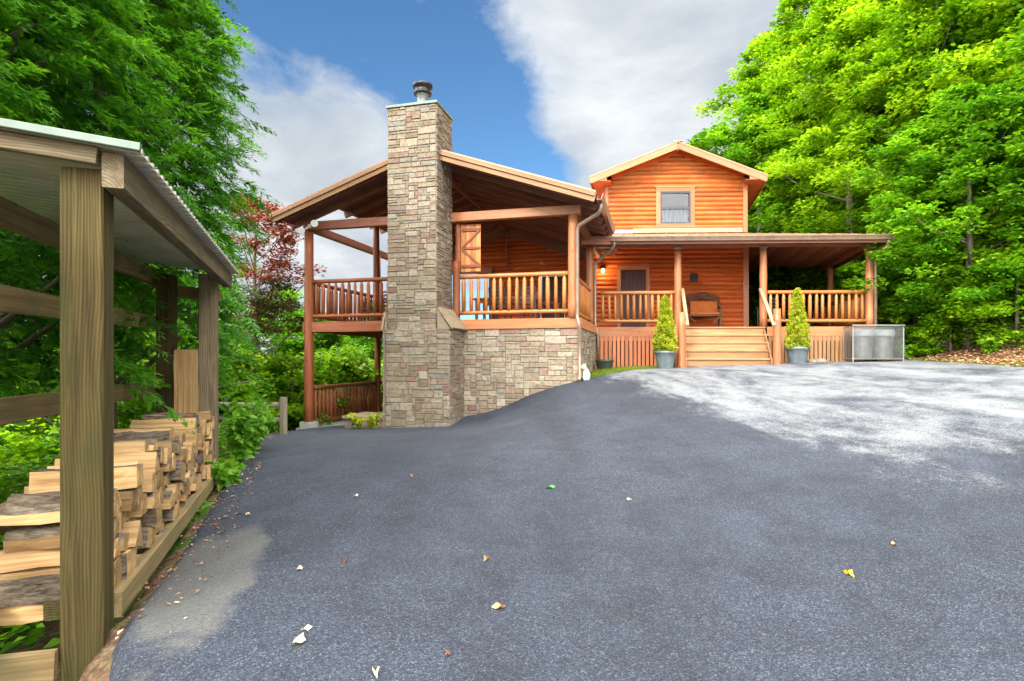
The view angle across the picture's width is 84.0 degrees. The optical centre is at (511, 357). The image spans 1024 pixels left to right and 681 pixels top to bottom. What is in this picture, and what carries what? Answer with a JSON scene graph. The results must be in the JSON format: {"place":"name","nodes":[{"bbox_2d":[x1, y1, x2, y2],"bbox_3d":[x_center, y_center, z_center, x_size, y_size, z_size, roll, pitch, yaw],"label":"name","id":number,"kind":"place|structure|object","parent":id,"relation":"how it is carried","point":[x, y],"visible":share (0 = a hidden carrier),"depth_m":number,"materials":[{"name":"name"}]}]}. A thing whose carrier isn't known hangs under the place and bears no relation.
{"place":"outdoors","nodes":[
{"label":"outdoors","id":0,"kind":"place"},
{"bbox_2d":[34,0,813,357],"label":"sky","id":1,"kind":"structure","parent":0,"point":[569,91],"materials":[{"name":"blue"}]},
{"bbox_2d":[488,287,513,318],"bbox_3d":[-0.299,-1.315,14.568,0.520,0.954,0.561,0,0,20],"label":"porch chair","id":2,"kind":"object","parent":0,"point":[497,299],"visible":0.59,"depth_m":14.38,"materials":[{"name":"plastic"}]},
{"bbox_2d":[0,199,1023,680],"bbox_3d":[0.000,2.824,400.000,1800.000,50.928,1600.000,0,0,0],"label":"ground","id":3,"kind":"structure","parent":0,"point":[98,667],"depth_m":3.63,"materials":[{"name":"soil"}]},
{"bbox_2d":[0,364,59,484],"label":"forest shrub","id":4,"kind":"object","parent":3,"relation":"on","point":[24,446],"visible":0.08,"depth_m":10.77,"materials":[{"name":"green plant"}]},
{"bbox_2d":[0,0,59,471],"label":"cedar tree","id":5,"kind":"object","parent":3,"relation":"on","point":[10,428],"visible":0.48,"depth_m":3.69,"materials":[{"name":"green plant"}]},
{"bbox_2d":[0,8,87,421],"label":"hemlock tree","id":6,"kind":"object","parent":3,"relation":"on","point":[17,340],"visible":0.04,"depth_m":6.27,"materials":[{"name":"green plant"}]},
{"bbox_2d":[0,0,209,434],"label":"cedar tree","id":7,"kind":"object","parent":3,"relation":"on","point":[98,14],"visible":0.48,"depth_m":5.24,"materials":[{"name":"green plant"}]},
{"bbox_2d":[0,118,238,680],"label":"woodshed","id":8,"kind":"object","parent":3,"relation":"on","point":[82,202],"visible":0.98,"depth_m":2.65,"materials":[{"name":"brown wood"}]},
{"bbox_2d":[0,605,42,625],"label":"firewood log","id":9,"kind":"object","parent":8,"relation":"on","point":[19,615],"visible":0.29,"depth_m":2.67,"materials":[{"name":"brown wood"}]},
{"bbox_2d":[0,556,121,607],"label":"firewood log","id":10,"kind":"object","parent":9,"relation":"on","point":[37,586],"visible":0.47,"depth_m":2.67,"materials":[{"name":"brown wood"}]},
{"bbox_2d":[0,538,120,572],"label":"firewood log","id":11,"kind":"object","parent":10,"relation":"on","point":[24,559],"visible":0.58,"depth_m":2.71,"materials":[{"name":"brown wood"}]},
{"bbox_2d":[3,516,119,552],"bbox_3d":[-2.197,0.857,2.792,0.454,0.124,0.121,0,0,-16],"label":"firewood log","id":12,"kind":"object","parent":11,"relation":"on","point":[23,537],"visible":0.52,"depth_m":2.72,"materials":[{"name":"brown wood"}]},
{"bbox_2d":[0,499,119,525],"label":"firewood log","id":13,"kind":"object","parent":12,"relation":"on","point":[28,514],"visible":0.56,"depth_m":2.69,"materials":[{"name":"brown wood"}]},
{"bbox_2d":[4,488,121,527],"bbox_3d":[-2.253,0.744,2.873,0.450,0.155,0.160,0,0,-20],"label":"firewood log","id":14,"kind":"object","parent":12,"relation":"on","point":[38,498],"visible":0.31,"depth_m":2.79,"materials":[{"name":"brown wood"}]},
{"bbox_2d":[137,549,145,553],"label":"firewood log","id":15,"kind":"object","parent":8,"relation":"on","point":[140,551],"visible":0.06,"depth_m":3.40,"materials":[{"name":"brown wood"}]},
{"bbox_2d":[150,527,155,544],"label":"firewood log","id":16,"kind":"object","parent":15,"relation":"on","point":[154,534],"visible":0.11,"depth_m":3.50,"materials":[{"name":"brown wood"}]},
{"bbox_2d":[140,504,161,525],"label":"firewood log","id":17,"kind":"object","parent":16,"relation":"on","point":[151,517],"visible":0.2,"depth_m":3.44,"materials":[{"name":"brown wood"}]},
{"bbox_2d":[147,489,158,508],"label":"firewood log","id":18,"kind":"object","parent":17,"relation":"on","point":[152,500],"visible":0.12,"depth_m":3.42,"materials":[{"name":"brown wood"}]},
{"bbox_2d":[142,472,156,492],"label":"firewood log","id":19,"kind":"object","parent":18,"relation":"on","point":[149,484],"visible":0.17,"depth_m":3.40,"materials":[{"name":"brown wood"}]},
{"bbox_2d":[54,452,159,473],"bbox_3d":[-2.453,0.648,3.460,0.518,0.139,0.156,0,0,-21],"label":"firewood log","id":20,"kind":"object","parent":19,"relation":"on","point":[149,461],"visible":0.31,"depth_m":3.48,"materials":[{"name":"brown wood"}]},
{"bbox_2d":[114,441,148,454],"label":"firewood log","id":21,"kind":"object","parent":20,"relation":"on","point":[125,447],"visible":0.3,"depth_m":3.48,"materials":[{"name":"brown wood"}]},
{"bbox_2d":[117,398,155,428],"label":"forest shrub","id":22,"kind":"object","parent":3,"relation":"on","point":[125,415],"visible":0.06,"depth_m":8.96,"materials":[{"name":"green plant"}]},
{"bbox_2d":[0,0,279,428],"bbox_3d":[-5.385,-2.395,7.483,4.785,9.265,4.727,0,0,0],"label":"cedar tree","id":23,"kind":"object","parent":3,"relation":"on","point":[189,59],"visible":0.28,"depth_m":7.51,"materials":[{"name":"green plant"}]},
{"bbox_2d":[0,421,295,654],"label":"undergrowth","id":24,"kind":"object","parent":3,"relation":"on","point":[13,476],"visible":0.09,"depth_m":5.82,"materials":[{"name":"green plant"}]},
{"bbox_2d":[54,317,283,434],"bbox_3d":[-8.025,1.105,13.123,4.200,4.332,4.637,0,0,35],"label":"forest shrub","id":25,"kind":"object","parent":3,"relation":"on","point":[270,392],"visible":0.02,"depth_m":13.59,"materials":[{"name":"green plant"}]},
{"bbox_2d":[219,391,267,462],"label":"weed plant","id":26,"kind":"object","parent":3,"relation":"on","point":[239,424],"visible":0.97,"depth_m":6.34,"materials":[{"name":"green plant"}]},
{"bbox_2d":[224,397,274,458],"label":"weed plant","id":27,"kind":"object","parent":3,"relation":"on","point":[254,439],"visible":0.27,"depth_m":7.00,"materials":[{"name":"green plant"}]},
{"bbox_2d":[219,397,286,434],"bbox_3d":[-5.397,1.417,10.915,2.400,1.362,0.117,0,0,13],"label":"rail fence","id":28,"kind":"object","parent":3,"relation":"on","point":[282,405],"visible":0.29,"depth_m":10.63,"materials":[{"name":"grey wood"}]},
{"bbox_2d":[219,344,295,417],"bbox_3d":[-6.435,1.089,12.367,2.981,2.785,2.700,0,0,9],"label":"forest shrub","id":29,"kind":"object","parent":3,"relation":"on","point":[262,374],"visible":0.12,"depth_m":12.01,"materials":[{"name":"green plant"}]},
{"bbox_2d":[221,373,303,434],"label":"forest shrub","id":30,"kind":"object","parent":3,"relation":"on","point":[292,415],"visible":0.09,"depth_m":14.25,"materials":[{"name":"green plant"}]},
{"bbox_2d":[220,193,327,386],"bbox_3d":[-6.274,-0.612,14.129,2.988,6.780,3.357,0,0,18],"label":"red maple","id":31,"kind":"object","parent":3,"relation":"on","point":[256,301],"visible":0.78,"depth_m":13.86,"materials":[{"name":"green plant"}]},
{"bbox_2d":[235,287,361,389],"bbox_3d":[-8.480,1.358,20.264,6.536,7.898,6.000,0,0,-32],"label":"broadleaf tree","id":32,"kind":"object","parent":3,"relation":"on","point":[295,345],"visible":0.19,"depth_m":19.83,"materials":[{"name":"green plant"}]},
{"bbox_2d":[258,350,351,432],"bbox_3d":[-5.700,1.342,15.331,3.000,3.094,3.312,0,0,15],"label":"forest shrub","id":33,"kind":"object","parent":3,"relation":"on","point":[285,363],"visible":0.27,"depth_m":14.69,"materials":[{"name":"green plant"}]},
{"bbox_2d":[283,344,382,426],"bbox_3d":[-5.684,1.431,16.859,3.600,3.713,3.974,0,0,40],"label":"forest shrub","id":34,"kind":"object","parent":3,"relation":"on","point":[352,370],"visible":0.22,"depth_m":16.38,"materials":[{"name":"green plant"}]},
{"bbox_2d":[323,307,385,381],"bbox_3d":[-5.467,1.826,25.216,7.080,8.556,6.500,0,0,-25],"label":"broadleaf tree","id":35,"kind":"object","parent":3,"relation":"on","point":[369,342],"visible":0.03,"depth_m":24.20,"materials":[{"name":"green plant"}]},
{"bbox_2d":[268,80,894,428],"bbox_3d":[3.410,-1.485,19.122,14.427,9.970,16.788,0,0,14],"label":"log cabin","id":36,"kind":"object","parent":3,"relation":"on","point":[615,254],"visible":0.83,"depth_m":13.88,"materials":[{"name":"wood"}]},
{"bbox_2d":[542,276,563,317],"bbox_3d":[1.361,-1.770,18.809,0.740,1.860,0.040,0,0,14],"label":"door","id":37,"kind":"structure","parent":36,"relation":"in","point":[545,315],"depth_m":18.79,"materials":[{"name":"paint"}]},
{"bbox_2d":[617,266,649,326],"bbox_3d":[3.727,-1.835,17.468,1.017,1.990,0.103,0,0,2],"label":"door","id":38,"kind":"structure","parent":36,"relation":"in","point":[641,279],"depth_m":17.47,"materials":[{"name":"paint"}]},
{"bbox_2d":[655,186,695,227],"bbox_3d":[5.089,-4.610,17.662,1.411,1.380,0.596,0,0,2],"label":"window","id":39,"kind":"structure","parent":36,"relation":"in","point":[675,205],"depth_m":17.41,"materials":[{"name":"brown wood"}]},
{"bbox_2d":[685,290,721,326],"bbox_3d":[5.668,-1.428,16.842,1.169,1.221,0.591,0,0,0],"label":"twig bench","id":40,"kind":"object","parent":36,"relation":"on","point":[703,309],"visible":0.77,"depth_m":16.98,"materials":[{"name":"brown wood"}]},
{"bbox_2d":[581,365,676,379],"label":"grass","id":41,"kind":"structure","parent":3,"relation":"on","point":[597,372],"depth_m":13.08,"materials":[{"name":"green plant"}]},
{"bbox_2d":[686,91,861,289],"bbox_3d":[11.532,-5.979,25.550,9.532,11.518,8.750,0,0,3],"label":"broadleaf tree","id":42,"kind":"object","parent":3,"relation":"on","point":[732,141],"visible":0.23,"depth_m":24.32,"materials":[{"name":"green plant"}]},
{"bbox_2d":[693,11,857,231],"bbox_3d":[14.944,-10.793,31.359,9.487,14.536,9.163,0,0,22],"label":"broadleaf tree","id":43,"kind":"object","parent":3,"relation":"on","point":[746,84],"visible":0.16,"depth_m":30.94,"materials":[{"name":"green plant"}]},
{"bbox_2d":[749,281,814,326],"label":"forest shrub","id":44,"kind":"object","parent":3,"relation":"on","point":[753,315],"visible":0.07,"depth_m":22.14,"materials":[{"name":"green plant"}]},
{"bbox_2d":[749,202,878,326],"bbox_3d":[11.912,-2.977,21.149,5.699,5.879,6.293,0,0,-2],"label":"forest shrub","id":45,"kind":"object","parent":3,"relation":"on","point":[778,274],"visible":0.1,"depth_m":20.86,"materials":[{"name":"green plant"}]},
{"bbox_2d":[746,0,892,277],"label":"broadleaf tree","id":46,"kind":"object","parent":3,"relation":"on","point":[780,87],"visible":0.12,"depth_m":24.21,"materials":[{"name":"green plant"}]},
{"bbox_2d":[781,260,864,326],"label":"forest shrub","id":47,"kind":"object","parent":3,"relation":"on","point":[810,277],"visible":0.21,"depth_m":19.28,"materials":[{"name":"green plant"}]},
{"bbox_2d":[744,0,956,294],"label":"broadleaf tree","id":48,"kind":"object","parent":3,"relation":"on","point":[831,70],"visible":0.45,"depth_m":20.08,"materials":[{"name":"green plant"}]},
{"bbox_2d":[841,259,962,351],"bbox_3d":[11.556,-1.226,16.141,3.300,3.404,3.643,0,0,-32],"label":"forest shrub","id":49,"kind":"object","parent":3,"relation":"on","point":[883,318],"visible":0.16,"depth_m":15.77,"materials":[{"name":"green plant"}]},
{"bbox_2d":[893,343,919,358],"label":"bank plant","id":50,"kind":"object","parent":3,"relation":"on","point":[909,353],"visible":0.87,"depth_m":14.84,"materials":[{"name":"green plant"}]},
{"bbox_2d":[809,0,1020,223],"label":"broadleaf tree","id":51,"kind":"object","parent":3,"relation":"on","point":[889,87],"visible":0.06,"depth_m":17.88,"materials":[{"name":"green plant"}]},
{"bbox_2d":[809,0,1023,314],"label":"broadleaf tree","id":52,"kind":"object","parent":3,"relation":"on","point":[911,25],"visible":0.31,"depth_m":17.13,"materials":[{"name":"green plant"}]},
{"bbox_2d":[842,79,1023,348],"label":"broadleaf tree","id":53,"kind":"object","parent":3,"relation":"on","point":[979,141],"visible":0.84,"depth_m":14.21,"materials":[{"name":"green plant"}]},
{"bbox_2d":[897,303,978,356],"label":"forest shrub","id":54,"kind":"object","parent":3,"relation":"on","point":[930,332],"visible":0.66,"depth_m":14.70,"materials":[{"name":"green plant"}]},
{"bbox_2d":[861,184,1019,318],"bbox_3d":[12.818,-2.588,16.610,5.299,4.951,4.800,0,0,-40],"label":"forest shrub","id":55,"kind":"object","parent":3,"relation":"on","point":[977,244],"visible":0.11,"depth_m":15.34,"materials":[{"name":"green plant"}]},
{"bbox_2d":[877,328,1023,366],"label":"leaf litter","id":56,"kind":"object","parent":3,"relation":"on","point":[976,355],"visible":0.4,"depth_m":12.86,"materials":[{"name":"brown plant"}]},
{"bbox_2d":[880,0,1023,190],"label":"broadleaf tree","id":57,"kind":"object","parent":3,"relation":"on","point":[967,33],"visible":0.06,"depth_m":17.05,"materials":[{"name":"green plant"}]},
{"bbox_2d":[931,241,1023,334],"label":"forest shrub","id":58,"kind":"object","parent":3,"relation":"on","point":[952,281],"visible":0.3,"depth_m":14.30,"materials":[{"name":"green plant"}]},
{"bbox_2d":[941,0,1023,163],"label":"broadleaf tree","id":59,"kind":"object","parent":3,"relation":"on","point":[995,77],"visible":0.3,"depth_m":14.70,"materials":[{"name":"green plant"}]},
{"bbox_2d":[946,250,1023,343],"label":"forest shrub","id":60,"kind":"object","parent":3,"relation":"on","point":[984,312],"visible":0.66,"depth_m":13.44,"materials":[{"name":"green plant"}]},
{"bbox_2d":[949,127,1021,240],"bbox_3d":[14.516,-3.607,13.778,5.400,5.569,5.961,0,0,-30],"label":"forest shrub","id":61,"kind":"object","parent":3,"relation":"on","point":[996,225],"visible":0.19,"depth_m":14.13,"materials":[{"name":"green plant"}]},
{"bbox_2d":[976,333,1008,353],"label":"bank plant","id":62,"kind":"object","parent":3,"relation":"on","point":[988,346],"visible":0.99,"depth_m":12.92,"materials":[{"name":"green plant"}]},
{"bbox_2d":[972,4,1023,205],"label":"broadleaf tree","id":63,"kind":"object","parent":3,"relation":"on","point":[1017,44],"visible":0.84,"depth_m":13.18,"materials":[{"name":"green plant"}]},
{"bbox_2d":[980,186,1023,305],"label":"forest shrub","id":64,"kind":"object","parent":3,"relation":"on","point":[1014,244],"visible":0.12,"depth_m":13.72,"materials":[{"name":"green plant"}]},
{"bbox_2d":[109,360,1023,680],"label":"driveway","id":65,"kind":"structure","parent":0,"point":[749,522],"depth_m":3.66,"materials":[{"name":"grey asphalt"}]},
{"bbox_2d":[115,433,271,638],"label":"edge litter","id":66,"kind":"object","parent":65,"relation":"on","point":[148,587],"visible":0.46,"depth_m":3.61,"materials":[{"name":"beige plant"}]},
{"bbox_2d":[205,453,245,492],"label":"weed plant","id":67,"kind":"object","parent":65,"relation":"on","point":[226,472],"visible":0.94,"depth_m":5.52,"materials":[{"name":"green plant"}]},
{"bbox_2d":[342,412,382,427],"bbox_3d":[-3.072,1.625,12.637,0.981,0.750,1.000,0,0,14],"label":"stone planter","id":68,"kind":"object","parent":65,"relation":"on","point":[349,422],"visible":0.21,"depth_m":12.25,"materials":[{"name":"grey stone"}]},
{"bbox_2d":[651,295,678,368],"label":"potted shrub","id":69,"kind":"object","parent":65,"relation":"on","point":[664,341],"visible":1,"depth_m":13.61,"materials":[{"name":"green plant"}]},
{"bbox_2d":[784,287,811,363],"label":"potted shrub","id":70,"kind":"object","parent":65,"relation":"on","point":[797,350],"visible":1,"depth_m":14.02,"materials":[{"name":"green plant"}]},
{"bbox_2d":[843,325,904,361],"bbox_3d":[9.065,-0.355,14.289,1.460,0.930,0.748,0,0,0],"label":"bin enclosure","id":71,"kind":"object","parent":65,"relation":"on","point":[859,327],"visible":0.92,"depth_m":13.95,"materials":[{"name":"grey metal"}]},
{"bbox_2d":[850,329,872,357],"bbox_3d":[8.795,-0.342,14.269,0.536,0.730,0.554,0,0,0],"label":"trash can","id":72,"kind":"object","parent":71,"relation":"on","point":[866,342],"visible":0.67,"depth_m":14.08,"materials":[{"name":"white plastic"}]},
{"bbox_2d":[876,329,895,357],"bbox_3d":[9.305,-0.342,14.269,0.536,0.730,0.554,0,0,0],"label":"trash can","id":73,"kind":"object","parent":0,"point":[881,343],"visible":0.66,"depth_m":14.09,"materials":[{"name":"white plastic"}]},
{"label":"firewood log","id":74,"kind":"object","parent":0,"visible":0},
{"bbox_2d":[174,429,198,445],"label":"firewood log","id":75,"kind":"object","parent":74,"relation":"on","point":[190,436],"visible":0.26,"depth_m":4.69,"materials":[{"name":"brown wood"}]},
{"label":"firewood log","id":76,"kind":"object","parent":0,"visible":0},
{"bbox_2d":[211,416,214,428],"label":"firewood log","id":77,"kind":"object","parent":76,"relation":"on","point":[212,423],"visible":0.1,"depth_m":5.61,"materials":[{"name":"brown wood"}]},
{"bbox_2d":[165,411,211,421],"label":"firewood log","id":78,"kind":"object","parent":77,"relation":"on","point":[207,415],"visible":0.28,"depth_m":5.47,"materials":[{"name":"brown wood"}]},
{"bbox_2d":[173,350,198,412],"bbox_3d":[-3.141,0.260,5.480,0.162,0.680,0.200,0,0,-11],"label":"wooden board","id":79,"kind":"object","parent":78,"relation":"on","point":[186,390],"visible":0.83,"depth_m":5.40,"materials":[{"name":"brown wood"}]},
{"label":"firewood log","id":80,"kind":"object","parent":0,"visible":0},
{"bbox_2d":[130,418,196,428],"bbox_3d":[-2.952,0.573,4.820,0.485,0.118,0.111,0,0,-19],"label":"firewood log","id":81,"kind":"object","parent":80,"relation":"on","point":[160,423],"visible":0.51,"depth_m":4.82,"materials":[{"name":"brown wood"}]},
{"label":"firewood log","id":82,"kind":"object","parent":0,"visible":0},
{"bbox_2d":[119,546,136,579],"bbox_3d":[-2.245,1.081,2.918,0.512,0.152,0.160,0,0,-21],"label":"firewood log","id":83,"kind":"object","parent":82,"relation":"on","point":[128,562],"visible":0.09,"depth_m":2.95,"materials":[{"name":"brown wood"}]},
{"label":"firewood log","id":84,"kind":"object","parent":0,"visible":0},
{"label":"firewood log","id":85,"kind":"object","parent":84,"relation":"on","visible":0},
{"bbox_2d":[121,520,142,546],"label":"firewood log","id":86,"kind":"object","parent":85,"relation":"on","point":[133,529],"visible":0.14,"depth_m":3.07,"materials":[{"name":"brown wood"}]},
{"bbox_2d":[119,510,125,525],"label":"firewood log","id":87,"kind":"object","parent":86,"relation":"on","point":[123,517],"visible":0.02,"depth_m":3.07,"materials":[{"name":"brown wood"}]},
{"bbox_2d":[118,488,137,510],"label":"firewood log","id":88,"kind":"object","parent":87,"relation":"on","point":[129,498],"visible":0.17,"depth_m":3.03,"materials":[{"name":"brown wood"}]},
{"bbox_2d":[24,485,143,504],"bbox_3d":[-2.336,0.747,3.124,0.522,0.140,0.134,0,0,-20],"label":"firewood log","id":89,"kind":"object","parent":88,"relation":"on","point":[140,493],"visible":0.11,"depth_m":3.17,"materials":[{"name":"brown wood"}]},
{"bbox_2d":[28,463,142,493],"bbox_3d":[-2.278,0.650,3.064,0.484,0.133,0.162,0,0,-18],"label":"firewood log","id":90,"kind":"object","parent":89,"relation":"on","point":[42,480],"visible":0.46,"depth_m":3.03,"materials":[{"name":"brown wood"}]},
{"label":"firewood log","id":91,"kind":"object","parent":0,"visible":0},
{"bbox_2d":[137,527,152,549],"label":"firewood log","id":92,"kind":"object","parent":91,"relation":"on","point":[147,534],"visible":0.13,"depth_m":3.33,"materials":[{"name":"brown wood"}]},
{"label":"firewood log","id":93,"kind":"object","parent":91,"relation":"on","visible":0},
{"bbox_2d":[129,517,140,520],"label":"firewood log","id":94,"kind":"object","parent":93,"relation":"on","point":[134,518],"visible":0.04,"depth_m":3.28,"materials":[{"name":"brown wood"}]},
{"bbox_2d":[131,493,147,516],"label":"firewood log","id":95,"kind":"object","parent":94,"relation":"on","point":[140,509],"visible":0.11,"depth_m":3.27,"materials":[{"name":"brown wood"}]},
{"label":"firewood log","id":96,"kind":"object","parent":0,"visible":0},
{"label":"firewood log","id":97,"kind":"object","parent":96,"relation":"on","visible":0},
{"bbox_2d":[162,490,174,508],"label":"firewood log","id":98,"kind":"object","parent":97,"relation":"on","point":[169,499],"visible":0.16,"depth_m":3.84,"materials":[{"name":"brown wood"}]},
{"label":"firewood log","id":99,"kind":"object","parent":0,"visible":0},
{"bbox_2d":[175,499,179,515],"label":"firewood log","id":100,"kind":"object","parent":99,"relation":"on","point":[178,508],"visible":0.11,"depth_m":4.11,"materials":[{"name":"brown wood"}]},
{"bbox_2d":[168,482,180,498],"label":"firewood log","id":101,"kind":"object","parent":100,"relation":"on","point":[178,490],"visible":0.11,"depth_m":4.13,"materials":[{"name":"brown wood"}]},
{"bbox_2d":[163,471,169,483],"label":"firewood log","id":102,"kind":"object","parent":101,"relation":"on","point":[168,476],"visible":0.03,"depth_m":4.08,"materials":[{"name":"brown wood"}]},
{"bbox_2d":[163,453,176,471],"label":"firewood log","id":103,"kind":"object","parent":102,"relation":"on","point":[174,457],"visible":0.11,"depth_m":4.05,"materials":[{"name":"brown wood"}]},
{"bbox_2d":[157,439,180,455],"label":"firewood log","id":104,"kind":"object","parent":103,"relation":"on","point":[176,443],"visible":0.17,"depth_m":4.10,"materials":[{"name":"brown wood"}]},
{"bbox_2d":[114,428,171,440],"bbox_3d":[-2.684,0.561,4.095,0.406,0.112,0.120,0,0,-20],"label":"firewood log","id":105,"kind":"object","parent":104,"relation":"on","point":[160,434],"visible":0.61,"depth_m":4.07,"materials":[{"name":"brown wood"}]},
{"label":"firewood log","id":106,"kind":"object","parent":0,"visible":0},
{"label":"firewood log","id":107,"kind":"object","parent":106,"relation":"on","visible":0},
{"bbox_2d":[180,482,183,492],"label":"firewood log","id":108,"kind":"object","parent":107,"relation":"on","point":[181,487],"visible":0.11,"depth_m":4.25,"materials":[{"name":"brown wood"}]},
{"bbox_2d":[170,460,185,482],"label":"firewood log","id":109,"kind":"object","parent":108,"relation":"on","point":[177,474],"visible":0.17,"depth_m":4.18,"materials":[{"name":"brown wood"}]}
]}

